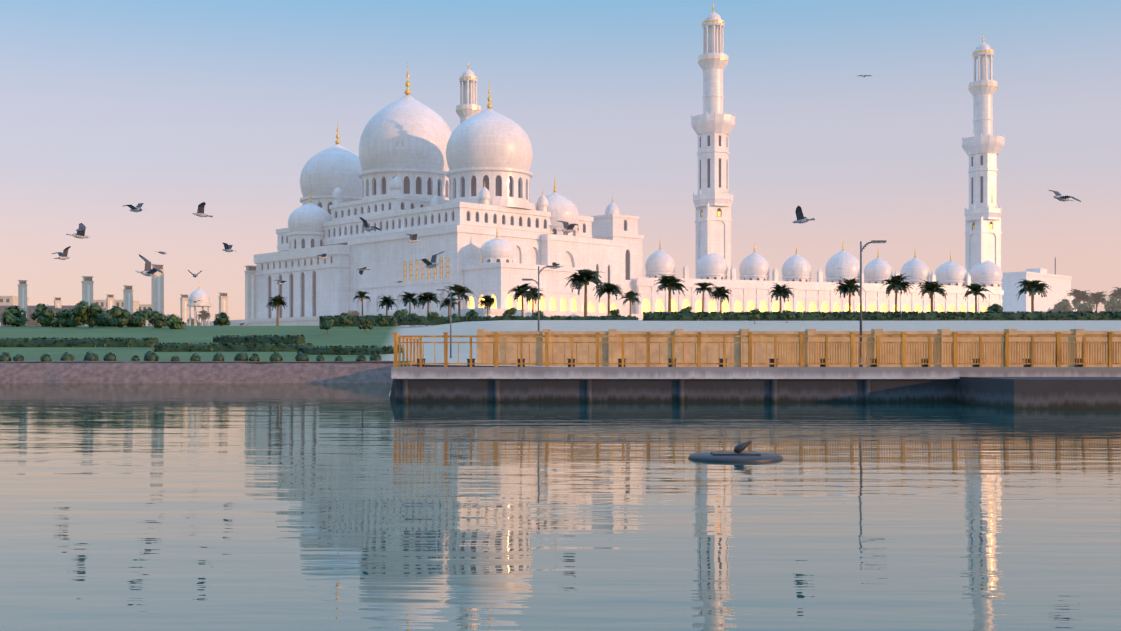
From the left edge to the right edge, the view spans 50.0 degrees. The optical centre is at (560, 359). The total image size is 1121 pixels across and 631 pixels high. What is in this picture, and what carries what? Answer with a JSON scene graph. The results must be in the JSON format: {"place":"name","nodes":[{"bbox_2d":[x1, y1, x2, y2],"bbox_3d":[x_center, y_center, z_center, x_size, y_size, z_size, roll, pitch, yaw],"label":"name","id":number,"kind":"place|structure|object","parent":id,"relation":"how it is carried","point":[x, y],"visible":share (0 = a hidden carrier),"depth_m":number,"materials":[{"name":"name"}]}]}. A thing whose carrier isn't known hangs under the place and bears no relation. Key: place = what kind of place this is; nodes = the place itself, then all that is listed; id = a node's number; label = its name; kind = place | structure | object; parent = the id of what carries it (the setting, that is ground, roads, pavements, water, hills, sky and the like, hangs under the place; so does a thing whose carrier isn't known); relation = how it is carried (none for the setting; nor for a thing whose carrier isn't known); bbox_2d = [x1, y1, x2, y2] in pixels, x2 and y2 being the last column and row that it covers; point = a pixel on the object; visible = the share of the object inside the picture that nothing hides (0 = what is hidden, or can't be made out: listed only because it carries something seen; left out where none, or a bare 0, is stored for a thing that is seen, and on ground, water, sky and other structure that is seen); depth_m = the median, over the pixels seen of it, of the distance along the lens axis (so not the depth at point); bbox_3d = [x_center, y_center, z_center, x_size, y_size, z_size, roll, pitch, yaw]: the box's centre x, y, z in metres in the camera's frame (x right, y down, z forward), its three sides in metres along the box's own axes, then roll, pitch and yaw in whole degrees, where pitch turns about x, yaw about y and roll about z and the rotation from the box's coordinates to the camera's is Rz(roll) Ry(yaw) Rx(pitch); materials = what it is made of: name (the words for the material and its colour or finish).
{"place":"outdoors","nodes":[
{"label":"outdoors","id":0,"kind":"place"},
{"bbox_2d":[0,305,105,325],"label":"building","id":1,"kind":"structure","parent":0,"point":[33,308],"depth_m":646.88,"materials":[{"name":"beige stone"}]},
{"bbox_2d":[52,246,70,259],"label":"gull","id":2,"kind":"object","parent":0,"point":[63,255],"visible":1,"depth_m":75.53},
{"bbox_2d":[0,296,150,325],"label":"buildings","id":3,"kind":"structure","parent":0,"point":[8,300],"depth_m":766.88,"materials":[{"name":"beige stone"}]},
{"bbox_2d":[66,223,89,238],"bbox_3d":[-24.413,-6.420,60.920,1.137,0.599,2.142,7,15,-18],"label":"gull","id":4,"kind":"object","parent":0,"point":[80,230],"visible":1,"depth_m":60.89,"materials":[{"name":"grey"}]},
{"bbox_2d":[123,203,143,211],"bbox_3d":[-22.518,-8.046,63.957,1.138,0.451,2.336,0,11,22],"label":"gull","id":5,"kind":"object","parent":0,"point":[137,208],"visible":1,"depth_m":63.88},
{"bbox_2d":[136,254,162,276],"bbox_3d":[-19.013,-4.131,55.440,2.061,0.650,1.138,33,12,30],"label":"gull","id":6,"kind":"object","parent":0,"point":[148,271],"visible":1,"depth_m":55.51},
{"bbox_2d":[192,202,212,216],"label":"gull","id":7,"kind":"object","parent":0,"point":[200,212],"visible":1,"depth_m":67.14,"materials":[{"name":"grey"}]},
{"bbox_2d":[223,243,232,251],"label":"gull","id":8,"kind":"object","parent":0,"point":[227,247],"visible":1,"depth_m":85.35,"materials":[{"name":"grey"}]},
{"bbox_2d":[274,280,286,284],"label":"gull","id":9,"kind":"object","parent":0,"point":[279,282],"visible":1,"depth_m":106.87,"materials":[{"name":"white"}]},
{"bbox_2d":[317,254,327,258],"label":"gull","id":10,"kind":"object","parent":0,"point":[323,256],"visible":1,"depth_m":98.44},
{"bbox_2d":[358,267,369,274],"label":"gull","id":11,"kind":"object","parent":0,"point":[361,270],"visible":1,"depth_m":98.43,"materials":[{"name":"grey"}]},
{"bbox_2d":[360,217,380,230],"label":"gull","id":12,"kind":"object","parent":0,"point":[367,227],"visible":1,"depth_m":74.93,"materials":[{"name":"grey"}]},
{"bbox_2d":[407,234,419,242],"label":"gull","id":13,"kind":"object","parent":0,"point":[413,238],"visible":1,"depth_m":85.02,"materials":[{"name":"grey"}]},
{"bbox_2d":[420,251,444,267],"bbox_3d":[-6.165,-4.679,57.650,1.138,0.599,2.142,-7,13,41],"label":"gull","id":14,"kind":"object","parent":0,"point":[432,264],"visible":1,"depth_m":57.67,"materials":[{"name":"grey"}]},
{"bbox_2d":[551,262,561,268],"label":"gull","id":15,"kind":"object","parent":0,"point":[555,264],"visible":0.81,"depth_m":97.92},
{"bbox_2d":[0,383,1120,630],"bbox_3d":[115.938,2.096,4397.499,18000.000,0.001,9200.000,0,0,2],"label":"water","id":16,"kind":"structure","parent":0,"point":[248,507],"depth_m":16.23,"materials":[{"name":"blue liquid"}]},
{"bbox_2d":[688,440,782,461],"bbox_3d":[3.699,1.931,25.433,2.000,0.430,2.000,0,0,2],"label":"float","id":17,"kind":"object","parent":16,"relation":"on","point":[737,455],"visible":0.9,"depth_m":25.03,"materials":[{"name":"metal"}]},
{"bbox_2d":[0,320,1120,397],"bbox_3d":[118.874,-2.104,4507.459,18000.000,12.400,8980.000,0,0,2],"label":"ground","id":18,"kind":"structure","parent":0,"point":[315,336],"depth_m":187.59,"materials":[{"name":"green plant"}]},
{"bbox_2d":[0,305,27,326],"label":"tree","id":19,"kind":"object","parent":18,"relation":"on","point":[12,315],"visible":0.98,"depth_m":265.93,"materials":[{"name":"green plant"}]},
{"bbox_2d":[24,310,44,325],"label":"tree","id":20,"kind":"object","parent":18,"relation":"on","point":[29,322],"depth_m":392.30,"materials":[{"name":"plant"}]},
{"bbox_2d":[30,303,57,326],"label":"bush","id":21,"kind":"object","parent":18,"relation":"on","point":[46,315],"visible":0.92,"depth_m":261.20,"materials":[{"name":"green plant"}]},
{"bbox_2d":[50,308,77,326],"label":"tree","id":22,"kind":"object","parent":18,"relation":"on","point":[63,319],"visible":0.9,"depth_m":255.83,"materials":[{"name":"green plant"}]},
{"bbox_2d":[71,301,108,327],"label":"bush","id":23,"kind":"object","parent":18,"relation":"on","point":[88,316],"visible":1,"depth_m":251.20,"materials":[{"name":"green plant"}]},
{"bbox_2d":[97,309,117,326],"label":"bush","id":24,"kind":"object","parent":18,"relation":"on","point":[111,322],"visible":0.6,"depth_m":262.70,"materials":[{"name":"green plant"}]},
{"bbox_2d":[110,306,135,327],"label":"tree","id":25,"kind":"object","parent":18,"relation":"on","point":[125,317],"visible":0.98,"depth_m":248.53,"materials":[{"name":"green plant"}]},
{"bbox_2d":[18,264,256,325],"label":"light pylons","id":26,"kind":"object","parent":18,"relation":"on","point":[157,292],"depth_m":432.32,"materials":[{"name":"beige stone"}]},
{"bbox_2d":[127,308,152,326],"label":"tree","id":27,"kind":"object","parent":18,"relation":"on","point":[141,316],"visible":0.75,"depth_m":257.81,"materials":[{"name":"green plant"}]},
{"bbox_2d":[148,310,168,327],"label":"tree","id":28,"kind":"object","parent":18,"relation":"on","point":[157,319],"visible":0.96,"depth_m":246.74,"materials":[{"name":"green plant"}]},
{"bbox_2d":[165,314,185,328],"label":"bush","id":29,"kind":"object","parent":18,"relation":"on","point":[175,322],"visible":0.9,"depth_m":240.75,"materials":[{"name":"green plant"}]},
{"bbox_2d":[187,318,200,325],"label":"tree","id":30,"kind":"object","parent":18,"relation":"on","point":[192,323],"depth_m":351.48,"materials":[{"name":"plant"}]},
{"bbox_2d":[0,361,393,382],"bbox_3d":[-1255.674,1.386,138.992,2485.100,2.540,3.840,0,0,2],"label":"bank revetment","id":31,"kind":"object","parent":18,"relation":"on","point":[131,372],"visible":0.62,"depth_m":105.82,"materials":[{"name":"stone"}]},
{"bbox_2d":[187,283,210,325],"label":"gazebo","id":32,"kind":"object","parent":18,"relation":"on","point":[200,295],"depth_m":334.84,"materials":[{"name":"stone"}]},
{"bbox_2d":[197,310,209,325],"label":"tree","id":33,"kind":"object","parent":18,"relation":"on","point":[203,315],"depth_m":331.18,"materials":[{"name":"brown plant"}]},
{"bbox_2d":[212,312,230,325],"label":"bush","id":34,"kind":"object","parent":18,"relation":"on","point":[223,319],"visible":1,"depth_m":300.88,"materials":[{"name":"green plant"}]},
{"bbox_2d":[265,294,287,325],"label":"palm","id":35,"kind":"object","parent":18,"relation":"on","point":[276,301],"visible":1,"depth_m":292.46,"materials":[{"name":"green plant"}]},
{"bbox_2d":[319,319,334,332],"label":"tree","id":36,"kind":"object","parent":18,"relation":"on","point":[327,324],"visible":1,"depth_m":214.56,"materials":[{"name":"green plant"}]},
{"bbox_2d":[337,312,351,327],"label":"tree","id":37,"kind":"object","parent":18,"relation":"on","point":[344,318],"visible":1,"depth_m":249.67,"materials":[{"name":"green plant"}]},
{"bbox_2d":[347,310,359,315],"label":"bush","id":38,"kind":"object","parent":18,"relation":"on","point":[354,313],"depth_m":319.46,"materials":[{"name":"green plant"}]},
{"bbox_2d":[353,291,370,315],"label":"palm","id":39,"kind":"object","parent":18,"relation":"on","point":[362,296],"visible":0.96,"depth_m":294.94,"materials":[{"name":"green plant"}]},
{"bbox_2d":[358,318,373,331],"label":"tree","id":40,"kind":"object","parent":18,"relation":"on","point":[365,324],"visible":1,"depth_m":221.58,"materials":[{"name":"green plant"}]},
{"bbox_2d":[375,314,390,328],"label":"tree","id":41,"kind":"object","parent":18,"relation":"on","point":[382,320],"visible":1,"depth_m":239.64,"materials":[{"name":"green plant"}]},
{"bbox_2d":[379,295,396,315],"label":"palm","id":42,"kind":"object","parent":18,"relation":"on","point":[387,301],"visible":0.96,"depth_m":284.80,"materials":[{"name":"green plant"}]},
{"bbox_2d":[393,309,407,316],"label":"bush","id":43,"kind":"object","parent":18,"relation":"on","point":[401,313],"visible":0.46,"depth_m":269.12,"materials":[{"name":"green plant"}]},
{"bbox_2d":[398,291,418,314],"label":"palm","id":44,"kind":"object","parent":18,"relation":"on","point":[408,298],"visible":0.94,"depth_m":279.25,"materials":[{"name":"green plant"}]},
{"bbox_2d":[406,313,418,325],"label":"tree","id":45,"kind":"object","parent":18,"relation":"on","point":[412,314],"visible":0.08,"depth_m":245.27,"materials":[{"name":"green plant"}]},
{"bbox_2d":[184,65,643,325],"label":"mosque hall","id":46,"kind":"structure","parent":18,"relation":"on","point":[459,195],"depth_m":361.11,"materials":[{"name":"stone"}]},
{"bbox_2d":[456,59,480,123],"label":"minaret","id":47,"kind":"object","parent":46,"relation":"on","point":[467,107],"depth_m":471.78,"materials":[{"name":"stone"}]},
{"bbox_2d":[415,292,441,315],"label":"palm","id":48,"kind":"object","parent":18,"relation":"on","point":[427,297],"visible":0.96,"depth_m":284.15,"materials":[{"name":"green plant"}]},
{"bbox_2d":[428,311,438,316],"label":"bush","id":49,"kind":"object","parent":18,"relation":"on","point":[431,314],"visible":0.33,"depth_m":267.19,"materials":[{"name":"green plant"}]},
{"bbox_2d":[440,296,457,315],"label":"palm","id":50,"kind":"object","parent":18,"relation":"on","point":[446,302],"visible":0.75,"depth_m":289.14,"materials":[{"name":"green plant"}]},
{"bbox_2d":[437,289,462,357],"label":"lamp","id":51,"kind":"object","parent":18,"relation":"on","point":[450,318],"visible":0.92,"depth_m":111.29,"materials":[{"name":"metal"}]},
{"bbox_2d":[445,284,473,315],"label":"palm","id":52,"kind":"object","parent":18,"relation":"on","point":[460,290],"visible":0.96,"depth_m":274.67,"materials":[{"name":"green plant"}]},
{"bbox_2d":[465,310,478,317],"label":"tree","id":53,"kind":"object","parent":18,"relation":"on","point":[471,313],"visible":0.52,"depth_m":270.94,"materials":[{"name":"green plant"}]},
{"bbox_2d":[477,295,496,316],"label":"palm","id":54,"kind":"object","parent":18,"relation":"on","point":[488,301],"visible":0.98,"depth_m":280.96,"materials":[{"name":"green plant"}]},
{"bbox_2d":[502,308,516,316],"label":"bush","id":55,"kind":"object","parent":18,"relation":"on","point":[510,312],"visible":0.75,"depth_m":264.20,"materials":[{"name":"green plant"}]},
{"bbox_2d":[508,283,535,315],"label":"palm","id":56,"kind":"object","parent":18,"relation":"on","point":[520,289],"visible":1,"depth_m":269.16,"materials":[{"name":"green plant"}]},
{"bbox_2d":[523,287,545,315],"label":"palm","id":57,"kind":"object","parent":18,"relation":"on","point":[534,292],"visible":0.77,"depth_m":284.01,"materials":[{"name":"green plant"}]},
{"bbox_2d":[533,310,543,316],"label":"tree","id":58,"kind":"object","parent":18,"relation":"on","point":[536,314],"visible":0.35,"depth_m":253.67,"materials":[{"name":"green plant"}]},
{"bbox_2d":[522,266,556,330],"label":"lamp","id":59,"kind":"object","parent":18,"relation":"on","point":[538,290],"visible":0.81,"depth_m":83.04,"materials":[{"name":"metal"}]},
{"bbox_2d":[0,310,1120,361],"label":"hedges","id":60,"kind":"object","parent":18,"relation":"on","point":[251,344],"visible":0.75,"depth_m":220.30,"materials":[{"name":"green plant"}]},
{"bbox_2d":[565,269,605,315],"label":"palm","id":61,"kind":"object","parent":18,"relation":"on","point":[584,276],"visible":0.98,"depth_m":260.31,"materials":[{"name":"green plant"}]},
{"bbox_2d":[593,282,623,315],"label":"palm","id":62,"kind":"object","parent":18,"relation":"on","point":[610,288],"visible":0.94,"depth_m":272.87,"materials":[{"name":"green plant"}]},
{"bbox_2d":[609,309,620,316],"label":"bush","id":63,"kind":"object","parent":18,"relation":"on","point":[615,312],"visible":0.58,"depth_m":256.00,"materials":[{"name":"green plant"}]},
{"bbox_2d":[618,291,640,315],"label":"palm","id":64,"kind":"object","parent":18,"relation":"on","point":[631,296],"visible":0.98,"depth_m":288.39,"materials":[{"name":"green plant"}]},
{"bbox_2d":[654,274,687,312],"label":"palm","id":65,"kind":"object","parent":18,"relation":"on","point":[669,283],"visible":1,"depth_m":277.68,"materials":[{"name":"green plant"}]},
{"bbox_2d":[679,306,691,311],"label":"bush","id":66,"kind":"object","parent":18,"relation":"on","point":[687,308],"visible":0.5,"depth_m":259.06,"materials":[{"name":"green plant"}]},
{"bbox_2d":[694,282,715,311],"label":"palm","id":67,"kind":"object","parent":18,"relation":"on","point":[703,286],"visible":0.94,"depth_m":282.70,"materials":[{"name":"green plant"}]},
{"bbox_2d":[707,285,732,311],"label":"palm","id":68,"kind":"object","parent":18,"relation":"on","point":[718,292],"visible":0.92,"depth_m":292.15,"materials":[{"name":"green plant"}]},
{"bbox_2d":[748,308,759,323],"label":"tree","id":69,"kind":"object","parent":18,"relation":"on","point":[755,313],"visible":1,"depth_m":197.77,"materials":[{"name":"green plant"}]},
{"bbox_2d":[769,283,793,311],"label":"palm","id":70,"kind":"object","parent":18,"relation":"on","point":[782,291],"visible":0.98,"depth_m":291.84,"materials":[{"name":"green plant"}]},
{"bbox_2d":[782,309,794,322],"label":"tree","id":71,"kind":"object","parent":18,"relation":"on","point":[788,314],"visible":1,"depth_m":202.59,"materials":[{"name":"green plant"}]},
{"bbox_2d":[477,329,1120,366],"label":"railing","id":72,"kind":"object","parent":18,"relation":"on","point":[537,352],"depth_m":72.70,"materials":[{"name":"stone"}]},
{"bbox_2d":[634,241,1003,313],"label":"domed arcade","id":73,"kind":"object","parent":18,"relation":"on","point":[751,289],"depth_m":400.04,"materials":[{"name":"stone"}]},
{"bbox_2d":[691,4,735,279],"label":"minaret","id":74,"kind":"object","parent":73,"relation":"on","point":[713,125],"depth_m":392.41,"materials":[{"name":"stone"}]},
{"bbox_2d":[962,36,1004,271],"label":"minaret","id":75,"kind":"object","parent":73,"relation":"on","point":[982,147],"depth_m":430.73,"materials":[{"name":"stone"}]},
{"bbox_2d":[832,277,864,311],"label":"palm","id":76,"kind":"object","parent":18,"relation":"on","point":[849,287],"visible":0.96,"depth_m":291.19,"materials":[{"name":"green plant"}]},
{"bbox_2d":[881,273,913,310],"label":"palm","id":77,"kind":"object","parent":18,"relation":"on","point":[897,285],"visible":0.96,"depth_m":289.41,"materials":[{"name":"green plant"}]},
{"bbox_2d":[916,279,947,310],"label":"palm","id":78,"kind":"object","parent":18,"relation":"on","point":[931,288],"visible":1,"depth_m":287.84,"materials":[{"name":"green plant"}]},
{"bbox_2d":[963,283,992,311],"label":"palm","id":79,"kind":"object","parent":18,"relation":"on","point":[976,289],"visible":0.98,"depth_m":285.77,"materials":[{"name":"green plant"}]},
{"bbox_2d":[987,303,1002,312],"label":"tree","id":80,"kind":"object","parent":18,"relation":"on","point":[995,307],"visible":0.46,"depth_m":295.41,"materials":[{"name":"green plant"}]},
{"bbox_2d":[1015,279,1051,311],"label":"palm","id":81,"kind":"object","parent":18,"relation":"on","point":[1033,288],"visible":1,"depth_m":283.96,"materials":[{"name":"green plant"}]},
{"bbox_2d":[1001,257,1076,312],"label":"service building","id":82,"kind":"structure","parent":18,"relation":"on","point":[1060,285],"depth_m":471.04,"materials":[{"name":"white paint"}]},
{"bbox_2d":[1048,299,1073,312],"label":"bush","id":83,"kind":"object","parent":18,"relation":"on","point":[1063,305],"depth_m":324.04,"materials":[{"name":"green plant"}]},
{"bbox_2d":[1065,289,1094,309],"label":"tree","id":84,"kind":"object","parent":18,"relation":"on","point":[1079,295],"depth_m":353.73,"materials":[{"name":"green plant"}]},
{"bbox_2d":[1075,301,1094,312],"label":"bush","id":85,"kind":"object","parent":18,"relation":"on","point":[1083,307],"depth_m":334.57,"materials":[{"name":"green plant"}]},
{"bbox_2d":[1089,290,1107,310],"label":"tree","id":86,"kind":"object","parent":18,"relation":"on","point":[1098,298],"depth_m":358.68,"materials":[{"name":"green plant"}]},
{"bbox_2d":[1104,297,1120,311],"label":"tree","id":87,"kind":"object","parent":18,"relation":"on","point":[1113,304],"depth_m":314.45,"materials":[{"name":"green plant"}]},
{"bbox_2d":[1106,287,1120,300],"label":"palm","id":88,"kind":"object","parent":18,"relation":"on","point":[1116,294],"depth_m":345.13,"materials":[{"name":"green plant"}]},
{"bbox_2d":[0,0,1120,321],"label":"sky","id":89,"kind":"structure","parent":0,"point":[171,107],"materials":[{"name":"blue"}]},
{"bbox_2d":[557,221,576,232],"bbox_3d":[0.344,-6.933,63.331,1.138,0.544,2.215,-4,14,-28],"label":"gull","id":90,"kind":"object","parent":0,"point":[568,228],"visible":1,"depth_m":63.30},
{"bbox_2d":[391,366,1120,408],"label":"promenade deck","id":91,"kind":"structure","parent":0,"point":[1052,387],"depth_m":58.43,"materials":[{"name":"concrete"}]},
{"bbox_2d":[416,359,1081,366],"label":"bollard lights","id":92,"kind":"object","parent":91,"relation":"on","point":[772,365],"visible":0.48,"depth_m":58.94,"materials":[{"name":"metal"}]},
{"bbox_2d":[393,332,1120,366],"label":"promenade railing","id":93,"kind":"object","parent":91,"relation":"on","point":[903,342],"visible":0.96,"depth_m":58.51,"materials":[{"name":"brown wood"}]},
{"bbox_2d":[859,240,885,366],"bbox_3d":[16.371,-2.897,63.111,1.410,6.667,0.280,0,0,2],"label":"lamp","id":94,"kind":"object","parent":91,"relation":"on","point":[864,246],"visible":0.79,"depth_m":63.08,"materials":[{"name":"metal"}]},
{"bbox_2d":[792,206,814,223],"bbox_3d":[12.108,-7.036,60.019,1.137,0.514,2.249,-6,-17,21],"label":"gull","id":95,"kind":"object","parent":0,"point":[801,218],"visible":1,"depth_m":59.85,"materials":[{"name":"grey"}]},
{"bbox_2d":[1049,190,1080,201],"bbox_3d":[22.752,-7.310,54.377,1.138,0.346,2.434,8,18,-18],"label":"gull","id":96,"kind":"object","parent":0,"point":[1059,196],"visible":1,"depth_m":54.25,"materials":[{"name":"grey"}]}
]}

